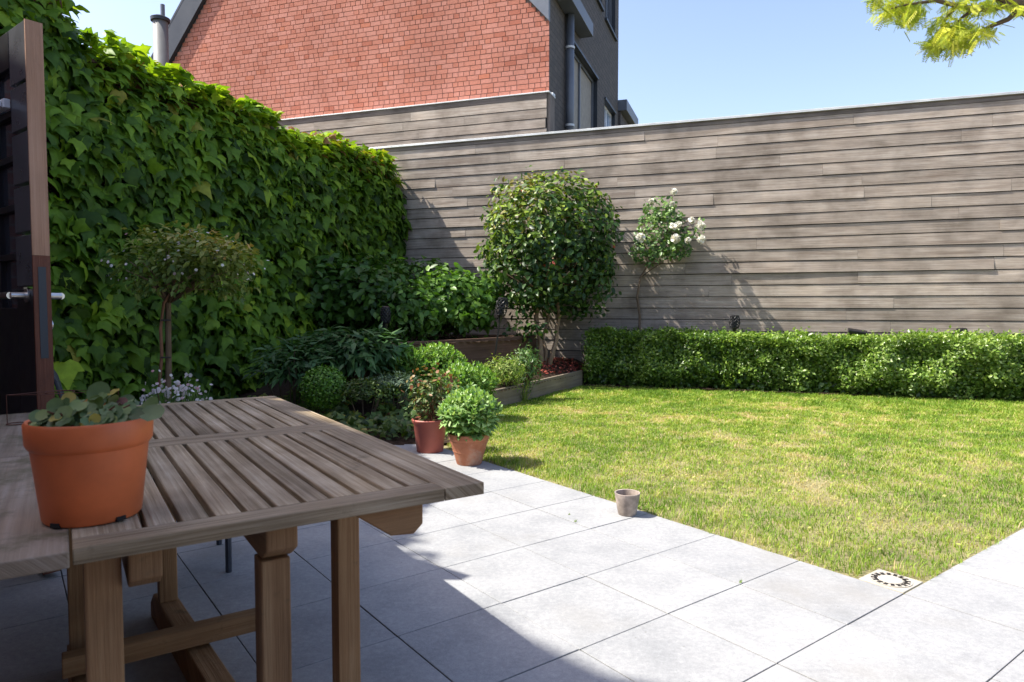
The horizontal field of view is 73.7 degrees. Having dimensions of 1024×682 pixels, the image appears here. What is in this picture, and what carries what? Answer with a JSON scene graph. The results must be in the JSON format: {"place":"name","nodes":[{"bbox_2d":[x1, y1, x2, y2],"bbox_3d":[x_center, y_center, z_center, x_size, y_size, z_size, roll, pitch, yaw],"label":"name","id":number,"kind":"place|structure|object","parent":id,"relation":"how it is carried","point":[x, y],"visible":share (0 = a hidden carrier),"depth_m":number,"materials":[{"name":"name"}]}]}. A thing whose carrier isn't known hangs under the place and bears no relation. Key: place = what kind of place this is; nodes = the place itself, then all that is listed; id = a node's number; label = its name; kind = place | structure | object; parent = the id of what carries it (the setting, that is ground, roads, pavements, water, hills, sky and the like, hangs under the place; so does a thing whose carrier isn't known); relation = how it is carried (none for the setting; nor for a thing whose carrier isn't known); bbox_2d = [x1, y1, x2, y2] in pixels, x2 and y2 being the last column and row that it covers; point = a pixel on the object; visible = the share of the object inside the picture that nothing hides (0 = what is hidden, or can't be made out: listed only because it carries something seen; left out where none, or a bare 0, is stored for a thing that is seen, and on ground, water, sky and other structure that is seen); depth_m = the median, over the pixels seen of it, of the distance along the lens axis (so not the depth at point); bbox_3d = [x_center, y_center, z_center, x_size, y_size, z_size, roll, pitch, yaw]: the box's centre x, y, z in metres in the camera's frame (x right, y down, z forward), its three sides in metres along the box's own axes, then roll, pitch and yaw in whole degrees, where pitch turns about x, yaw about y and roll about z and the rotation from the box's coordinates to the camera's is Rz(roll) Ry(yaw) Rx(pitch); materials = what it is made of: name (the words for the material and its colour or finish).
{"place":"outdoors","nodes":[
{"label":"outdoors","id":0,"kind":"place"},
{"bbox_2d":[6,390,118,424],"bbox_3d":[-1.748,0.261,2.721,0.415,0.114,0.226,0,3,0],"label":"garden chair","id":1,"kind":"object","parent":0,"point":[47,393],"visible":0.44,"depth_m":2.68,"materials":[{"name":"black metal"}]},
{"bbox_2d":[54,370,140,404],"bbox_3d":[-2.296,0.573,3.875,0.610,0.888,0.485,-2,3,-33],"label":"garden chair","id":2,"kind":"object","parent":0,"point":[57,383],"visible":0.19,"depth_m":3.58,"materials":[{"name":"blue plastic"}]},
{"bbox_2d":[153,479,231,572],"bbox_3d":[-1.506,0.821,3.215,0.305,0.450,0.441,-2,3,-30],"label":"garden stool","id":3,"kind":"object","parent":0,"point":[228,555],"visible":0.08,"depth_m":3.10,"materials":[{"name":"black plastic"}]},
{"bbox_2d":[146,358,583,473],"bbox_3d":[-1.950,0.602,8.289,6.580,0.404,9.380,0,3,0],"label":"planting bed","id":4,"kind":"object","parent":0,"point":[367,407],"visible":0.16,"depth_m":8.11,"materials":[{"name":"soil"}]},
{"bbox_2d":[95,220,268,400],"bbox_3d":[-2.739,-0.054,5.741,1.354,1.931,1.167,0,3,0],"label":"standard tree","id":5,"kind":"object","parent":4,"relation":"on","point":[198,263],"visible":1,"depth_m":5.54,"materials":[{"name":"green plant"}]},
{"bbox_2d":[73,58,389,367],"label":"garden wall","id":6,"kind":"structure","parent":4,"relation":"on","point":[108,69],"depth_m":7.13,"materials":[{"name":"brick"}]},
{"bbox_2d":[0,0,411,402],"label":"climbing creeper","id":7,"kind":"object","parent":6,"relation":"attached to","point":[197,168],"visible":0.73,"depth_m":7.27,"materials":[{"name":"green plant"}]},
{"bbox_2d":[240,336,345,403],"bbox_3d":[-2.259,0.394,6.981,1.075,0.893,1.084,0,3,0],"label":"peony","id":8,"kind":"object","parent":4,"relation":"on","point":[297,367],"visible":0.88,"depth_m":6.89,"materials":[{"name":"green plant"}]},
{"bbox_2d":[299,364,346,413],"bbox_3d":[-1.856,0.544,6.734,0.477,0.630,0.467,0,3,0],"label":"box ball","id":9,"kind":"object","parent":4,"relation":"on","point":[322,403],"visible":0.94,"depth_m":6.63,"materials":[{"name":"green plant"}]},
{"bbox_2d":[268,322,424,403],"bbox_3d":[-1.824,0.245,7.538,1.712,0.919,1.340,0,3,0],"label":"peony","id":10,"kind":"object","parent":4,"relation":"on","point":[354,348],"visible":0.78,"depth_m":7.35,"materials":[{"name":"green plant"}]},
{"bbox_2d":[326,376,401,424],"bbox_3d":[-1.482,0.604,6.735,0.772,0.531,0.579,0,3,0],"label":"heather mound","id":11,"kind":"object","parent":4,"relation":"on","point":[365,392],"visible":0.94,"depth_m":6.64,"materials":[{"name":"green plant"}]},
{"bbox_2d":[380,306,390,331],"bbox_3d":[-1.537,0.039,8.312,0.134,0.923,0.134,0,3,0],"label":"solar torch","id":12,"kind":"object","parent":4,"relation":"on","point":[385,314],"visible":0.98,"depth_m":8.26,"materials":[{"name":"black plastic"}]},
{"bbox_2d":[366,370,420,415],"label":"lavender","id":13,"kind":"object","parent":4,"relation":"on","point":[398,380],"visible":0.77,"depth_m":6.98,"materials":[{"name":"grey plant"}]},
{"bbox_2d":[376,342,429,396],"bbox_3d":[-1.257,0.324,7.730,0.667,0.629,0.536,1,3,20],"label":"stonecrop","id":14,"kind":"object","parent":4,"relation":"on","point":[408,366],"visible":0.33,"depth_m":7.62,"materials":[{"name":"green plant"}]},
{"bbox_2d":[416,341,466,388],"bbox_3d":[-0.874,0.270,8.033,0.790,0.556,0.672,0,3,0],"label":"stonecrop","id":15,"kind":"object","parent":4,"relation":"on","point":[443,357],"visible":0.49,"depth_m":7.91,"materials":[{"name":"green plant"}]},
{"bbox_2d":[437,359,500,399],"bbox_3d":[-0.472,0.442,7.326,0.713,0.510,0.630,0,3,0],"label":"stonecrop","id":16,"kind":"object","parent":4,"relation":"on","point":[470,375],"visible":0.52,"depth_m":7.19,"materials":[{"name":"green plant"}]},
{"bbox_2d":[493,297,507,364],"bbox_3d":[-0.136,-0.133,8.907,0.172,0.881,0.164,2,4,42],"label":"solar torch","id":17,"kind":"object","parent":4,"relation":"on","point":[501,306],"visible":1,"depth_m":8.86,"materials":[{"name":"black plastic"}]},
{"bbox_2d":[484,352,526,392],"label":"feathery plant","id":18,"kind":"object","parent":4,"relation":"on","point":[507,371],"visible":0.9,"depth_m":8.45,"materials":[{"name":"green plant"}]},
{"bbox_2d":[502,342,542,391],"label":"feathery plant","id":19,"kind":"object","parent":4,"relation":"on","point":[529,367],"visible":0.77,"depth_m":8.76,"materials":[{"name":"green plant"}]},
{"bbox_2d":[473,165,624,364],"bbox_3d":[0.560,-1.149,10.603,2.285,3.036,1.891,0,3,0],"label":"camellia","id":20,"kind":"object","parent":4,"relation":"on","point":[550,277],"visible":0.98,"depth_m":10.10,"materials":[{"name":"green plant"}]},
{"bbox_2d":[520,357,585,373],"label":"bark mulch","id":21,"kind":"object","parent":4,"relation":"on","point":[564,366],"visible":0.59,"depth_m":10.42,"materials":[{"name":"brown wood"}]},
{"bbox_2d":[371,334,534,344],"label":"planter soil","id":22,"kind":"structure","parent":0,"point":[431,338],"depth_m":10.48,"materials":[{"name":"brown soil"}]},
{"bbox_2d":[296,252,428,339],"bbox_3d":[-2.309,-0.583,9.909,2.072,1.414,1.953,-2,3,-37],"label":"leafy shrub","id":23,"kind":"object","parent":22,"relation":"on","point":[348,304],"visible":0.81,"depth_m":9.34,"materials":[{"name":"green plant"}]},
{"bbox_2d":[368,276,450,340],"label":"leafy shrub","id":24,"kind":"object","parent":22,"relation":"on","point":[412,313],"visible":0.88,"depth_m":9.21,"materials":[{"name":"green plant"}]},
{"bbox_2d":[376,255,456,289],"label":"leafy shrub","id":25,"kind":"object","parent":22,"relation":"on","point":[402,265],"visible":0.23,"depth_m":10.81,"materials":[{"name":"green plant"}]},
{"bbox_2d":[407,262,513,338],"bbox_3d":[-0.891,-0.545,10.152,1.842,1.230,1.375,0,3,0],"label":"leafy shrub","id":26,"kind":"object","parent":22,"relation":"on","point":[468,309],"visible":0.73,"depth_m":9.85,"materials":[{"name":"green plant"}]},
{"bbox_2d":[0,444,1023,681],"bbox_3d":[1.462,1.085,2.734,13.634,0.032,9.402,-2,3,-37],"label":"patio","id":27,"kind":"structure","parent":0,"point":[508,575],"depth_m":2.74,"materials":[{"name":"grey tile"}]},
{"bbox_2d":[0,19,64,574],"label":"garden door","id":28,"kind":"structure","parent":27,"relation":"on","point":[26,345],"depth_m":3.01,"materials":[{"name":"black paint"}]},
{"bbox_2d":[0,0,78,396],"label":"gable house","id":29,"kind":"structure","parent":27,"relation":"on","point":[53,189],"depth_m":6.23,"materials":[{"name":"brick"}]},
{"bbox_2d":[135,370,230,470],"bbox_3d":[-2.346,0.571,4.788,0.819,0.760,0.780,0,3,0],"label":"daisy clump","id":30,"kind":"object","parent":27,"relation":"on","point":[178,389],"visible":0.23,"depth_m":4.73,"materials":[{"name":"white plant"}]},
{"bbox_2d":[0,396,483,681],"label":"wooden table","id":31,"kind":"object","parent":27,"relation":"on","point":[265,476],"visible":0.79,"depth_m":1.77,"materials":[{"name":"brown wood"}]},
{"bbox_2d":[21,381,164,528],"bbox_3d":[-0.907,0.233,1.472,0.242,0.287,0.249,-2,4,-41],"label":"potted geranium","id":32,"kind":"object","parent":31,"relation":"on","point":[88,457],"visible":1,"depth_m":1.40,"materials":[{"name":"orange ceramic"}]},
{"bbox_2d":[217,381,435,439],"bbox_3d":[-2.874,0.735,6.138,4.496,0.442,2.823,-2,4,-38],"label":"ground cover","id":33,"kind":"object","parent":27,"relation":"on","point":[400,419],"visible":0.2,"depth_m":6.59,"materials":[{"name":"green plant"}]},
{"bbox_2d":[325,333,535,397],"bbox_3d":[-0.687,0.347,9.536,3.849,0.790,1.824,-2,3,-34],"label":"raised planter","id":34,"kind":"object","parent":27,"relation":"on","point":[482,350],"visible":0.16,"depth_m":9.35,"materials":[{"name":"brown wood"}]},
{"bbox_2d":[399,362,463,453],"bbox_3d":[-0.672,0.553,5.733,0.507,0.741,0.489,1,3,28],"label":"potted shrub","id":35,"kind":"object","parent":27,"relation":"on","point":[429,436],"visible":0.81,"depth_m":5.64,"materials":[{"name":"green plant"}]},
{"bbox_2d":[435,384,504,465],"bbox_3d":[-0.324,0.639,5.267,0.548,0.615,0.513,0,3,0],"label":"potted stonecrop","id":36,"kind":"object","parent":27,"relation":"on","point":[469,413],"visible":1,"depth_m":5.14,"materials":[{"name":"plant"}]},
{"bbox_2d":[614,489,639,516],"bbox_3d":[0.671,0.944,3.977,0.149,0.129,0.149,0,3,0],"label":"flower pot","id":37,"kind":"object","parent":27,"relation":"on","point":[627,501],"visible":1,"depth_m":3.93,"materials":[{"name":"beige ceramic"}]},
{"bbox_2d":[861,0,1023,66],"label":"locust tree","id":38,"kind":"object","parent":27,"relation":"on","point":[959,35],"visible":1,"depth_m":5.85,"materials":[{"name":"green plant"}]},
{"bbox_2d":[62,0,1023,123],"label":"sky","id":39,"kind":"structure","parent":0,"point":[678,60],"materials":[{"name":"blue"}]},
{"bbox_2d":[444,384,1023,593],"bbox_3d":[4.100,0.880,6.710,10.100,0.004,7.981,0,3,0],"label":"lawn","id":40,"kind":"structure","parent":0,"point":[886,521],"depth_m":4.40,"materials":[{"name":"green plant"}]},
{"bbox_2d":[436,370,582,412],"bbox_3d":[0.105,0.655,8.746,0.040,0.250,3.966,2,3,29],"label":"bed edging","id":41,"kind":"object","parent":40,"relation":"on","point":[510,396],"visible":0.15,"depth_m":9.24,"materials":[{"name":"grey wood"}]},
{"bbox_2d":[520,383,534,400],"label":"grass tuft","id":42,"kind":"object","parent":40,"relation":"on","point":[525,397],"visible":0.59,"depth_m":8.73,"materials":[{"name":"green plant"}]},
{"bbox_2d":[859,569,922,594],"bbox_3d":[1.669,1.067,3.011,0.189,0.037,0.189,-2,3,-37],"label":"drain cover","id":43,"kind":"object","parent":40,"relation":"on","point":[892,581],"visible":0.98,"depth_m":2.99,"materials":[{"name":"white metal"}]},
{"bbox_2d":[582,379,1021,401],"bbox_3d":[5.225,0.709,9.570,8.590,0.032,3.790,0,3,0],"label":"edging","id":44,"kind":"object","parent":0,"point":[707,387],"visible":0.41,"depth_m":9.65,"materials":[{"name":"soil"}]},
{"bbox_2d":[581,323,729,389],"bbox_3d":[2.099,0.235,10.242,2.264,1.033,0.766,1,3,19],"label":"hedge","id":45,"kind":"object","parent":44,"relation":"on","point":[639,359],"visible":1,"depth_m":10.10,"materials":[{"name":"green plant"}]},
{"bbox_2d":[628,188,705,330],"bbox_3d":[2.345,-0.804,10.409,1.193,2.965,0.433,1,3,19],"label":"climbing rose","id":46,"kind":"object","parent":44,"relation":"on","point":[678,240],"visible":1,"depth_m":10.38,"materials":[{"name":"green plant"}]},
{"bbox_2d":[369,90,1023,391],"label":"timber fence","id":47,"kind":"object","parent":44,"relation":"on","point":[888,217],"visible":0.56,"depth_m":10.02,"materials":[{"name":"wood"}]},
{"bbox_2d":[729,315,739,333],"bbox_3d":[3.299,0.164,10.140,0.165,1.097,0.164,0,3,0],"label":"solar torch","id":48,"kind":"object","parent":44,"relation":"on","point":[734,324],"visible":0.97,"depth_m":10.08,"materials":[{"name":"black plastic"}]},
{"bbox_2d":[847,328,867,335],"bbox_3d":[4.873,0.276,9.638,0.282,0.921,0.125,1,3,19],"label":"spotlight","id":49,"kind":"object","parent":44,"relation":"on","point":[851,331],"visible":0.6,"depth_m":9.58,"materials":[{"name":"black plastic"}]},
{"bbox_2d":[720,324,1023,399],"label":"hedge","id":50,"kind":"object","parent":44,"relation":"on","point":[841,363],"visible":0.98,"depth_m":9.06,"materials":[{"name":"green plant"}]},
{"bbox_2d":[956,328,967,336],"bbox_3d":[6.077,0.289,9.245,0.165,0.933,0.164,0,3,0],"label":"solar torch","id":51,"kind":"object","parent":44,"relation":"on","point":[961,329],"visible":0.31,"depth_m":9.18,"materials":[{"name":"black plastic"}]},
{"label":"ground","id":52,"kind":"structure","parent":0,"visible":0},
{"bbox_2d":[151,0,637,148],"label":"brick house","id":53,"kind":"structure","parent":52,"relation":"on","point":[373,73],"depth_m":12.79,"materials":[{"name":"red brick"}]},
{"bbox_2d":[150,4,169,65],"bbox_3d":[-6.760,-2.952,13.273,0.350,7.020,0.350,0,3,0],"label":"flue pipe","id":54,"kind":"object","parent":53,"relation":"attached to","point":[161,22],"visible":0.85,"depth_m":13.03,"materials":[{"name":"silver metal"}]},
{"bbox_2d":[574,40,598,129],"bbox_3d":[1.440,-4.649,14.289,0.194,2.512,2.720,1,3,19],"label":"window","id":55,"kind":"structure","parent":53,"relation":"in","point":[585,82],"depth_m":14.73,"materials":[{"name":"grey glass"}]},
{"bbox_2d":[596,0,604,11],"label":"window","id":56,"kind":"structure","parent":53,"relation":"in","point":[599,2],"depth_m":15.54,"materials":[{"name":"grey metal"}]},
{"bbox_2d":[604,97,615,126],"bbox_3d":[2.365,-4.683,16.976,0.194,2.322,1.380,1,3,19],"label":"window","id":57,"kind":"structure","parent":53,"relation":"in","point":[609,113],"depth_m":17.21,"materials":[{"name":"grey glass"}]},
{"bbox_2d":[605,0,617,41],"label":"window","id":58,"kind":"structure","parent":53,"relation":"in","point":[609,4],"depth_m":17.31,"materials":[{"name":"grey metal"}]}
]}

